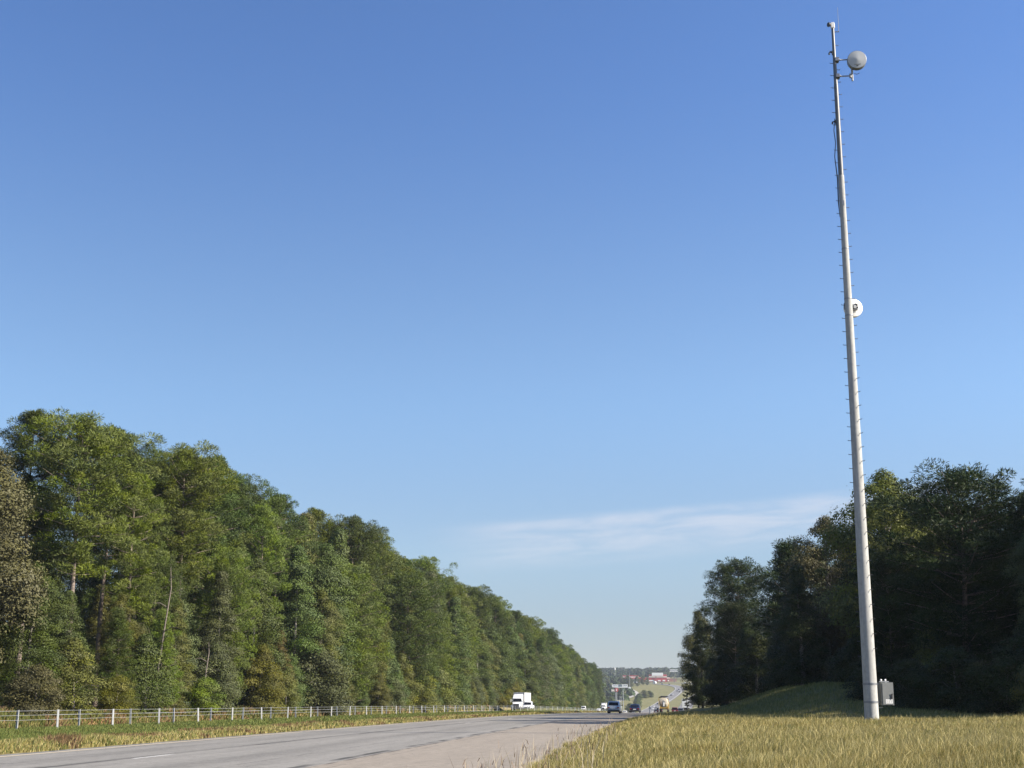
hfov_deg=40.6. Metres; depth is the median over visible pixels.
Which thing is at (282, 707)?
shrub
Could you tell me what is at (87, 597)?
pine tree
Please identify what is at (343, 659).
broadleaf tree
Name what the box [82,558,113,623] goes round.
broadleaf tree
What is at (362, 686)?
pine tree
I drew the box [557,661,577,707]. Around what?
pine tree
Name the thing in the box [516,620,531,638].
pine tree
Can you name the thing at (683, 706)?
semi truck
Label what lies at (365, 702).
shrub
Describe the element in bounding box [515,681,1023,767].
dry grass
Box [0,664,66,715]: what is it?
shrub
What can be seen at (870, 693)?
communications mast
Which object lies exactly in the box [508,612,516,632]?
broadleaf tree
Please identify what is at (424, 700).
shrub
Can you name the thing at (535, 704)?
shrub
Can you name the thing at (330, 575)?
broadleaf tree
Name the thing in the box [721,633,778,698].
shrub
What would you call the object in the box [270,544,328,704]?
broadleaf tree
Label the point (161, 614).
pine tree
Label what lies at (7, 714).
fence
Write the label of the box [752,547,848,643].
pine tree
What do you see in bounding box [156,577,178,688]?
dead tree
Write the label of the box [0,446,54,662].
broadleaf tree
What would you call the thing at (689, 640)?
broadleaf tree
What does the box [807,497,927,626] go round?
pine tree
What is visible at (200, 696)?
shrub
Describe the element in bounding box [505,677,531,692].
shrub
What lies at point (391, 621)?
broadleaf tree
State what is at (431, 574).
broadleaf tree
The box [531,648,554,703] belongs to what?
broadleaf tree
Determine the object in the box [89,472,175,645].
pine tree
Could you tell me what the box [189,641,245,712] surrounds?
shrub
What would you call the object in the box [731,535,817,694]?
pine tree
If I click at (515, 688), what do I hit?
shrub
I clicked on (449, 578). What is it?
pine tree
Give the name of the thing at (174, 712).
cable barrier
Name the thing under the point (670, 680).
store building
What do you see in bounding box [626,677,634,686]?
broadleaf tree
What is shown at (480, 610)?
pine tree
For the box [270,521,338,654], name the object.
broadleaf tree
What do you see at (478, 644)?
pine tree
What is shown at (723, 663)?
shrub
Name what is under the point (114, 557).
pine tree
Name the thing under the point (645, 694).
shrub
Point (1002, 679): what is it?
shrub
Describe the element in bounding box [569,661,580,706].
broadleaf tree
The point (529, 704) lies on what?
car
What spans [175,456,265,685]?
pine tree
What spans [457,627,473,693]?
broadleaf tree
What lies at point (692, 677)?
broadleaf tree
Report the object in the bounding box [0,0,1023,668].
sky
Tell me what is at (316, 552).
pine tree
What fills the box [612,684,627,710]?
billboard
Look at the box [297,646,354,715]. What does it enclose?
shrub
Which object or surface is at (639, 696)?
shrub
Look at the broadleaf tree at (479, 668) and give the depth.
316.54 m
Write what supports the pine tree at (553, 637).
on the ground at (657, 690)
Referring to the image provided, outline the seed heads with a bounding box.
[462,720,620,767]
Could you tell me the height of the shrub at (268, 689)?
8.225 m
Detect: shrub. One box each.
[0,625,25,705]
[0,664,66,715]
[40,637,112,717]
[96,675,141,717]
[123,633,178,714]
[181,677,227,713]
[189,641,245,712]
[239,637,298,710]
[240,643,289,712]
[278,666,303,710]
[289,656,308,709]
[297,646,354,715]
[342,686,356,709]
[349,681,358,707]
[355,687,369,708]
[366,671,393,705]
[367,674,393,707]
[384,676,406,706]
[386,659,411,707]
[397,653,422,709]
[400,660,443,710]
[431,665,462,705]
[460,679,474,704]
[469,681,481,704]
[470,669,486,704]
[479,670,499,707]
[480,685,488,704]
[483,679,495,705]
[494,691,507,706]
[499,688,513,707]
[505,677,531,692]
[507,676,522,702]
[531,692,538,705]
[535,691,544,706]
[544,689,554,707]
[549,683,558,706]
[553,684,566,708]
[576,695,583,708]
[624,703,635,712]
[633,698,642,705]
[634,693,642,699]
[640,690,648,697]
[698,654,741,707]
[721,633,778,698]
[823,636,888,683]
[838,654,903,700]
[878,656,948,709]
[908,644,1002,714]
[966,654,1023,714]
[974,631,1023,714]
[1008,664,1023,715]
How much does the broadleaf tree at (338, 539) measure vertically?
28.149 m
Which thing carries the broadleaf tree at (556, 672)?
on the ground at (657, 690)
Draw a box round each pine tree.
[0,408,81,696]
[0,621,24,704]
[0,636,10,702]
[2,484,89,667]
[11,406,162,633]
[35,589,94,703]
[46,425,168,705]
[49,539,138,677]
[78,637,101,705]
[87,606,144,704]
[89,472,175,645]
[96,455,196,656]
[96,471,195,622]
[111,543,202,699]
[113,439,254,660]
[146,607,187,706]
[148,447,221,561]
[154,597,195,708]
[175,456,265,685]
[181,544,265,702]
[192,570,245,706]
[209,470,278,586]
[227,504,295,643]
[244,492,319,649]
[252,495,293,547]
[277,533,327,604]
[300,506,345,557]
[321,513,392,599]
[326,561,396,698]
[336,587,379,700]
[346,543,381,603]
[351,530,408,608]
[354,578,394,704]
[378,544,405,580]
[379,559,402,631]
[392,563,419,609]
[398,559,432,633]
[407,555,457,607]
[411,561,432,595]
[423,569,447,612]
[423,614,456,673]
[436,611,463,704]
[439,574,482,617]
[439,587,470,624]
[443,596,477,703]
[444,606,489,684]
[450,585,477,642]
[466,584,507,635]
[469,595,489,631]
[486,597,512,640]
[490,604,515,659]
[492,636,524,702]
[497,617,516,631]
[512,610,531,650]
[516,613,532,645]
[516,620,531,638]
[522,629,550,706]
[525,623,540,654]
[526,616,547,641]
[529,627,547,646]
[534,636,557,706]
[541,627,563,652]
[550,644,583,700]
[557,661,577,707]
[563,644,581,671]
[575,651,583,672]
[582,663,591,678]
[582,670,591,706]
[589,662,601,683]
[589,680,599,709]
[594,664,602,687]
[594,681,604,710]
[597,668,606,690]
[683,556,772,669]
[707,600,760,699]
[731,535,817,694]
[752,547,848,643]
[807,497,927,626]
[844,457,1023,688]
[844,548,941,686]
[900,496,1008,619]
[941,478,1023,624]
[983,495,1023,602]
[989,494,1023,654]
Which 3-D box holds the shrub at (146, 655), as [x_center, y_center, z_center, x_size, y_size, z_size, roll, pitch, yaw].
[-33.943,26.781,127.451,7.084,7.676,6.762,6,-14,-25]
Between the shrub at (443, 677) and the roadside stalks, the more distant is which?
the shrub at (443, 677)
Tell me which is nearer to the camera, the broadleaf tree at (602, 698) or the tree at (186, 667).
the tree at (186, 667)
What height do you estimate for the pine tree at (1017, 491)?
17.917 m
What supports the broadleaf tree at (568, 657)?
on the ground at (657, 690)
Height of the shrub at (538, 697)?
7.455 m
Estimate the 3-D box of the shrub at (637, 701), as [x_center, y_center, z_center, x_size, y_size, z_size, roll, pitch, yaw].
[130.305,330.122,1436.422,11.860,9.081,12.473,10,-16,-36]
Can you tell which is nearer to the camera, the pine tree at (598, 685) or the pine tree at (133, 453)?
the pine tree at (133, 453)
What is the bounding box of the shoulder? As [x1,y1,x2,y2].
[306,713,656,767]
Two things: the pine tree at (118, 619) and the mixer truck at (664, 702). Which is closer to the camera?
the pine tree at (118, 619)
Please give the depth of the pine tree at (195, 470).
150.38 m
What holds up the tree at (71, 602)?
on the ground at (657, 690)
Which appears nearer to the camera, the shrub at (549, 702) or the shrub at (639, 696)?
the shrub at (549, 702)
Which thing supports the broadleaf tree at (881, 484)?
on the ground at (657, 690)
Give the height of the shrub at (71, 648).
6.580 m
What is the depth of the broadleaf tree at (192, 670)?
173.21 m
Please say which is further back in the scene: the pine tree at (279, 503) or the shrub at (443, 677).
the shrub at (443, 677)
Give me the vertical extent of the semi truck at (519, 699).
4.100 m
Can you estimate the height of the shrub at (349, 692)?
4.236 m
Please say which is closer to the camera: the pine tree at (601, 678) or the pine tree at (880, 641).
the pine tree at (880, 641)
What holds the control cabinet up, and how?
attached to the communications mast
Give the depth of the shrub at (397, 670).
226.71 m
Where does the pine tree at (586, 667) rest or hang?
on the ground at (657, 690)
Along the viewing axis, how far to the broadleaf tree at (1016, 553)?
82.98 m
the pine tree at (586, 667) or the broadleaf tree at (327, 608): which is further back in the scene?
the pine tree at (586, 667)
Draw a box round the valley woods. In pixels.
[602,674,634,704]
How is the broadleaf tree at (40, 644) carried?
on the ground at (657, 690)
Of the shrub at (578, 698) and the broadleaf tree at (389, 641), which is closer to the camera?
the broadleaf tree at (389, 641)
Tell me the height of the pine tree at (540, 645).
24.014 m
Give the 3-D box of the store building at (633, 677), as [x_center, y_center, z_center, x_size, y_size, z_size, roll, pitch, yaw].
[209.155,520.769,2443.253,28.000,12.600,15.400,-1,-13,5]
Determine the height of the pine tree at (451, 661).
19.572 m
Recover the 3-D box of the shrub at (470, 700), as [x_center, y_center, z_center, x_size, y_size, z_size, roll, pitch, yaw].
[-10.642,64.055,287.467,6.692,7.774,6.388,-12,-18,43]
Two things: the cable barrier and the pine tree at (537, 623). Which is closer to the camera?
the cable barrier
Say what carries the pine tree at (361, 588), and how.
on the ground at (657, 690)
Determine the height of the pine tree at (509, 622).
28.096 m
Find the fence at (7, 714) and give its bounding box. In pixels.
[0,703,502,728]
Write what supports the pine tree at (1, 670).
on the ground at (657, 690)
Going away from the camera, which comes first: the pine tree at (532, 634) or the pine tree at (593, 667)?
the pine tree at (532, 634)
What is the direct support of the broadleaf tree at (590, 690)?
on the ground at (657, 690)
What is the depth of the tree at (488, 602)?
347.75 m
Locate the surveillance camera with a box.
[827,22,834,27]
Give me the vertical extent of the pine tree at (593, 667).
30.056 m
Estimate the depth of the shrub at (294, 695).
168.43 m
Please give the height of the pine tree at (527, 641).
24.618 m
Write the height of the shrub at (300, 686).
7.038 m
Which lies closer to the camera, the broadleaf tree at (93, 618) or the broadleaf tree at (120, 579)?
the broadleaf tree at (93, 618)
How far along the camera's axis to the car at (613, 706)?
198.11 m
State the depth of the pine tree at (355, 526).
222.94 m
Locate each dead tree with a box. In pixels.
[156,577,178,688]
[195,643,211,688]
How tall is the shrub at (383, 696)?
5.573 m
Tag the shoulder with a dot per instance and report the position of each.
(472, 749)
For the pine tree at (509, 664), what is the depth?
351.13 m
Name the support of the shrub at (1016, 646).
on the ground at (657, 690)
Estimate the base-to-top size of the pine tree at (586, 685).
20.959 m
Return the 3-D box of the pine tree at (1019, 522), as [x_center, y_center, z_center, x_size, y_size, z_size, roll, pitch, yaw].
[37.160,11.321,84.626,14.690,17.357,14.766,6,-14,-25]
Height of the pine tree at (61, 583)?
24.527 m
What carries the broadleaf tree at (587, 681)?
on the ground at (657, 690)
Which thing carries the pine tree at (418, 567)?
on the ground at (657, 690)
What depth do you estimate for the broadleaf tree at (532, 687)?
380.03 m
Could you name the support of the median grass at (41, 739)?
on the ground at (657, 690)
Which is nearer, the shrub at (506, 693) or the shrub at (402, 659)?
the shrub at (402, 659)
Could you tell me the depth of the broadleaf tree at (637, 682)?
1966.62 m
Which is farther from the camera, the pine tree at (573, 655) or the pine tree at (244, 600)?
the pine tree at (573, 655)
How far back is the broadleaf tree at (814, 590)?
146.48 m
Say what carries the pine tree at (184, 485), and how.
on the ground at (657, 690)
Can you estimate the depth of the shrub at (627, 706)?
1250.76 m
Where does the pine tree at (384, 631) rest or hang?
on the ground at (657, 690)
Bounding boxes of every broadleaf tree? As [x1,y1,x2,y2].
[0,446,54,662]
[0,561,72,707]
[28,537,63,649]
[60,590,90,689]
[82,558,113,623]
[84,583,116,704]
[92,592,147,699]
[105,570,132,607]
[150,580,203,705]
[162,478,258,700]
[177,617,197,702]
[226,557,289,706]
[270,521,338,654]
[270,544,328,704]
[274,630,295,706]
[283,542,366,694]
[296,589,348,682]
[297,510,319,558]
[328,527,370,693]
[333,628,352,686]
[355,593,378,678]
[360,539,401,656]
[362,577,393,705]
[369,636,398,688]
[376,604,393,684]
[380,570,466,697]
[384,618,394,659]
[415,577,433,634]
[420,636,441,701]
[424,571,442,616]
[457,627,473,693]
[460,593,485,660]
[468,636,498,691]
[477,609,505,668]
[478,633,503,696]
[486,630,517,698]
[504,625,529,690]
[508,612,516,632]
[515,633,531,676]
[515,649,543,699]
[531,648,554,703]
[545,650,566,703]
[562,647,577,697]
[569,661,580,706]
[574,664,589,705]
[579,670,593,705]
[581,667,592,709]
[598,687,605,707]
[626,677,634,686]
[634,676,640,686]
[677,609,715,707]
[683,620,718,707]
[703,622,727,704]
[732,621,761,699]
[761,572,821,690]
[772,514,856,679]
[772,564,831,685]
[807,551,829,669]
[809,467,967,691]
[817,551,855,648]
[1001,533,1023,636]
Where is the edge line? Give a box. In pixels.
[0,712,606,756]
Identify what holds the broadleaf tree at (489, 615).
on the ground at (657, 690)
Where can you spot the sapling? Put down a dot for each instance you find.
(686, 699)
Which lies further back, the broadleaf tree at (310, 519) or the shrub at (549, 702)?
the shrub at (549, 702)
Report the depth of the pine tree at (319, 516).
222.65 m
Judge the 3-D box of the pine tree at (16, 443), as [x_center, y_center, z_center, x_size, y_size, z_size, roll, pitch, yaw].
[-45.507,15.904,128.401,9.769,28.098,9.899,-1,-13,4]
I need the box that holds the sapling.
[682,687,691,709]
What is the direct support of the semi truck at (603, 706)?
on the opposite road
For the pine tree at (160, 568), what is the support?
on the ground at (657, 690)
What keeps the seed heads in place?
attached to the roadside stalks
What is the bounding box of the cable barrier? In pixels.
[4,705,605,728]
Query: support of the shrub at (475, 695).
on the ground at (657, 690)
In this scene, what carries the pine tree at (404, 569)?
on the ground at (657, 690)
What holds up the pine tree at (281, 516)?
on the ground at (657, 690)
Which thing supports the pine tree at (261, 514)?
on the ground at (657, 690)
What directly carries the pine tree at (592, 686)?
on the ground at (657, 690)
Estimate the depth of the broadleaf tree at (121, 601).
128.79 m
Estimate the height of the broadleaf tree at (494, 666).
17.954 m
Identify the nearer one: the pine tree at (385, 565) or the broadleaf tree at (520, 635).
the pine tree at (385, 565)
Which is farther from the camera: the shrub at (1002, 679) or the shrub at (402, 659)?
the shrub at (402, 659)
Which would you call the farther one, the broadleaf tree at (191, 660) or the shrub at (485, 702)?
the shrub at (485, 702)
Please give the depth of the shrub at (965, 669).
74.94 m
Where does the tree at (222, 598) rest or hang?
on the ground at (657, 690)
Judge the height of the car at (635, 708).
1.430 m
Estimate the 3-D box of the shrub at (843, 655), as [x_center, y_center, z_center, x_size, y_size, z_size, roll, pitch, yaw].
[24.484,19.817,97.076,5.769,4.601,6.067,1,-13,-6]
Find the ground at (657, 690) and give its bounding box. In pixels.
[0,676,945,754]
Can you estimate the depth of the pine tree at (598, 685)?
822.91 m
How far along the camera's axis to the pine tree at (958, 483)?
88.57 m
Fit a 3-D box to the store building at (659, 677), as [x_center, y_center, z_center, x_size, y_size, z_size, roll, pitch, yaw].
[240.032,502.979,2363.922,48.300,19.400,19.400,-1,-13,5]
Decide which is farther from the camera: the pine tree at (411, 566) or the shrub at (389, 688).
the pine tree at (411, 566)
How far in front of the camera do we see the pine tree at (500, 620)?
367.30 m
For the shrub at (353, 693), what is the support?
on the ground at (657, 690)
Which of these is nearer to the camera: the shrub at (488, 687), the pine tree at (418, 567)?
the pine tree at (418, 567)
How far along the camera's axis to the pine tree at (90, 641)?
149.67 m
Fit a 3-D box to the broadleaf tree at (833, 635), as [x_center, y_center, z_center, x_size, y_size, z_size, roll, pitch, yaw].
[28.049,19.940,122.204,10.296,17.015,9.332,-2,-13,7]
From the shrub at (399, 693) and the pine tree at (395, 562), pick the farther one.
the pine tree at (395, 562)
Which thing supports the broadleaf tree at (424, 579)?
on the ground at (657, 690)
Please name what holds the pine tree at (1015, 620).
on the ground at (657, 690)
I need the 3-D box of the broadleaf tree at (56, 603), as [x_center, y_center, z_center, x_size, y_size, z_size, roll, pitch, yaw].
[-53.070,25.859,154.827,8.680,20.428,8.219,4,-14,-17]
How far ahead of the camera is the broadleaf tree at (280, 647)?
171.07 m
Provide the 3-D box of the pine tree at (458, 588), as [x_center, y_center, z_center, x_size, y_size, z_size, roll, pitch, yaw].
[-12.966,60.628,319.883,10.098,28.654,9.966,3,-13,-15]
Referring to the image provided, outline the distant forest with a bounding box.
[600,667,704,677]
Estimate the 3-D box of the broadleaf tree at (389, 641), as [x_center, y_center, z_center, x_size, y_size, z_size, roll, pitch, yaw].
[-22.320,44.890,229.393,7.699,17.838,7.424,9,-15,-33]
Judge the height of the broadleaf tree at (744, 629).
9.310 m
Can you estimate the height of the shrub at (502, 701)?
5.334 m
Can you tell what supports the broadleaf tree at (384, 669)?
on the ground at (657, 690)
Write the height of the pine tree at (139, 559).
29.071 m
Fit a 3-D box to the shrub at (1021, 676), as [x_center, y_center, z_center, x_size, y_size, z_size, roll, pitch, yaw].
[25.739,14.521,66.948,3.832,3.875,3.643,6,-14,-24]
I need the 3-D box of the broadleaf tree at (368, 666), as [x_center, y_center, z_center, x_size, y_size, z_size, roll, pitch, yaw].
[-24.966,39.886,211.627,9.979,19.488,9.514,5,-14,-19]
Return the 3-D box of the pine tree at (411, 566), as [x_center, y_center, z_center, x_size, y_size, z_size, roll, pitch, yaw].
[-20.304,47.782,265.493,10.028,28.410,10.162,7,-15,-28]
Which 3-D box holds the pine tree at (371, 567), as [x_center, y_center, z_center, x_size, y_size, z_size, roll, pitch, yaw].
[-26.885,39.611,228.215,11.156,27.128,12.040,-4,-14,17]
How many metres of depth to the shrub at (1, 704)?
133.41 m
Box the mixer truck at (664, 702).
[659,696,668,711]
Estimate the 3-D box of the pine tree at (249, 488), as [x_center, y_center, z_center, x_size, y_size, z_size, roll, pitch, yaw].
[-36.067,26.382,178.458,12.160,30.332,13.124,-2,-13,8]
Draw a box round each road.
[0,713,627,767]
[641,683,683,712]
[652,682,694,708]
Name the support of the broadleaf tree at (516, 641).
on the ground at (657, 690)
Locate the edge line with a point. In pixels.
(206, 739)
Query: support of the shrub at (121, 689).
on the ground at (657, 690)
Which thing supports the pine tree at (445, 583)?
on the ground at (657, 690)
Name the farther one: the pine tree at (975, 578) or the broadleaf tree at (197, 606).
the broadleaf tree at (197, 606)
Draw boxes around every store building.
[623,675,637,680]
[639,673,666,681]
[667,677,676,681]
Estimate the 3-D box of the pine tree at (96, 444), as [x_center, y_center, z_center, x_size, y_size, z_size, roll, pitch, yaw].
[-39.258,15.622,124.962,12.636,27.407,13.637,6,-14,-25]
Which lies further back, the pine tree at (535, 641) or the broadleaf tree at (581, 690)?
the broadleaf tree at (581, 690)
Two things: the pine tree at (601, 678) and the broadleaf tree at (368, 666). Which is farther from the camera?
the pine tree at (601, 678)
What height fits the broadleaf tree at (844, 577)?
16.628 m
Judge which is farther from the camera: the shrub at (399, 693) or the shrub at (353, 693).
the shrub at (399, 693)
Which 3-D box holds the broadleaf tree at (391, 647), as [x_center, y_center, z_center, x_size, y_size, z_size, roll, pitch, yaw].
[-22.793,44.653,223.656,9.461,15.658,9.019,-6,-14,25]
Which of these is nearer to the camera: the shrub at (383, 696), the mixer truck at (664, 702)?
the shrub at (383, 696)
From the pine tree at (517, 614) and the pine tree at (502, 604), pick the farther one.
the pine tree at (517, 614)
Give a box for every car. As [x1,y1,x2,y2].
[522,701,533,707]
[607,701,622,712]
[629,704,641,712]
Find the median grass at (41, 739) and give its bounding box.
[0,707,628,753]
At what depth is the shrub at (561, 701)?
465.62 m
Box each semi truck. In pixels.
[511,692,530,709]
[601,703,606,710]
[682,699,689,709]
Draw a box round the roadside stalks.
[406,720,624,767]
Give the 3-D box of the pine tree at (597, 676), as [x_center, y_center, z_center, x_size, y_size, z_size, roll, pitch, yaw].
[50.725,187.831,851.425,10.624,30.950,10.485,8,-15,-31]
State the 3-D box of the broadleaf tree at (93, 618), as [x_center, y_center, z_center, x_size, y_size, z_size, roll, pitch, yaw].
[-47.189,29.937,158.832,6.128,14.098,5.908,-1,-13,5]
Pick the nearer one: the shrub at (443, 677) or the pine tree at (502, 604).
the shrub at (443, 677)
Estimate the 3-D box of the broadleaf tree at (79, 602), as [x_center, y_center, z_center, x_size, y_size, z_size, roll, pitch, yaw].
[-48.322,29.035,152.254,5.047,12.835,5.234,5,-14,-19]
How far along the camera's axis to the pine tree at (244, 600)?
157.22 m
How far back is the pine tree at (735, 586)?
187.15 m
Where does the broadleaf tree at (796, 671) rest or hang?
on the ground at (657, 690)
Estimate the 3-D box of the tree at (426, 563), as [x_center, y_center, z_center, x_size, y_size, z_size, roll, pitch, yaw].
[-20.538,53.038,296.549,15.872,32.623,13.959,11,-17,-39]
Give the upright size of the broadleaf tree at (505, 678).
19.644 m
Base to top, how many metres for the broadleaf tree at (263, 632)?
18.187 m
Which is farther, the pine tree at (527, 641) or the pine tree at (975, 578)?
the pine tree at (527, 641)
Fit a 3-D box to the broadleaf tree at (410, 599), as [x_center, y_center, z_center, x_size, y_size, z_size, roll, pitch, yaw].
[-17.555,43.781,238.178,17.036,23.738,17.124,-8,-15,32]
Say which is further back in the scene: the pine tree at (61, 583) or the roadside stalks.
the pine tree at (61, 583)
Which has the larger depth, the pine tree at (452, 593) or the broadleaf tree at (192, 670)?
the pine tree at (452, 593)
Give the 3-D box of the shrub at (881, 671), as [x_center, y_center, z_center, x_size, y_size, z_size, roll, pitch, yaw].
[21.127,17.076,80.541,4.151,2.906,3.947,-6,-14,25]
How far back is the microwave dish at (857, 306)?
63.53 m
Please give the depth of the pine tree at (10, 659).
129.27 m
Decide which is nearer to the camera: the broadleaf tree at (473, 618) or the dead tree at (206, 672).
the dead tree at (206, 672)
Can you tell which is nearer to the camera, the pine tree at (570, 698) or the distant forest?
the pine tree at (570, 698)
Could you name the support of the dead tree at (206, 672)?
on the ground at (657, 690)
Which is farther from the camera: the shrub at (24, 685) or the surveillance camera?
the shrub at (24, 685)
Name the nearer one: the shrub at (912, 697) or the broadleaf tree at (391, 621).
the shrub at (912, 697)
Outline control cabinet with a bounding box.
[877,679,893,707]
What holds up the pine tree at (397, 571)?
on the ground at (657, 690)
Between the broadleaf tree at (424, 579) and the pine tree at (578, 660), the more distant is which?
the pine tree at (578, 660)
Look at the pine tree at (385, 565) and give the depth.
242.25 m
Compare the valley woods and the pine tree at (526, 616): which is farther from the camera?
the valley woods
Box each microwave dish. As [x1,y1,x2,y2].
[835,51,866,80]
[843,299,862,317]
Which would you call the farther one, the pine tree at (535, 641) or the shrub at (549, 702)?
the pine tree at (535, 641)
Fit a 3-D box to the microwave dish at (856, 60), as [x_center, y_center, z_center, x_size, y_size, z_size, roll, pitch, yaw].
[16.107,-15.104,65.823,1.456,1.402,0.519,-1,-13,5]
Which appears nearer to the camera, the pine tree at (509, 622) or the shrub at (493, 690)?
the shrub at (493, 690)
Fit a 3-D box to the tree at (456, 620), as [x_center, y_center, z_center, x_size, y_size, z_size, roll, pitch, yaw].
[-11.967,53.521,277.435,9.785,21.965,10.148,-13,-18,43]
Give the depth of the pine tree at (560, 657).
502.95 m
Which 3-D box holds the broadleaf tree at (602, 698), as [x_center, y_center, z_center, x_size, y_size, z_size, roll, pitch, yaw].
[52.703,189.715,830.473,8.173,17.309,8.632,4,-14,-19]
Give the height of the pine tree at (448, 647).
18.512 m
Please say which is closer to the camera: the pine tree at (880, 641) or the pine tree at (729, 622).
the pine tree at (880, 641)
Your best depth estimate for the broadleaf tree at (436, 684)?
255.89 m
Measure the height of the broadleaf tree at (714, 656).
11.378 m
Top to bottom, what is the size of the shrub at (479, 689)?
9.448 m
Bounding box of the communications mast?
[828,28,878,719]
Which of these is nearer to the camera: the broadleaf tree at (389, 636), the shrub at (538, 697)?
the broadleaf tree at (389, 636)
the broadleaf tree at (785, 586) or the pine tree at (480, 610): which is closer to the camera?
the broadleaf tree at (785, 586)
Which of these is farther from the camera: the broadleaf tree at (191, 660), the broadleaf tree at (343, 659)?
the broadleaf tree at (343, 659)
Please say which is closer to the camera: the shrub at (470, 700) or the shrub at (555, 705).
the shrub at (470, 700)

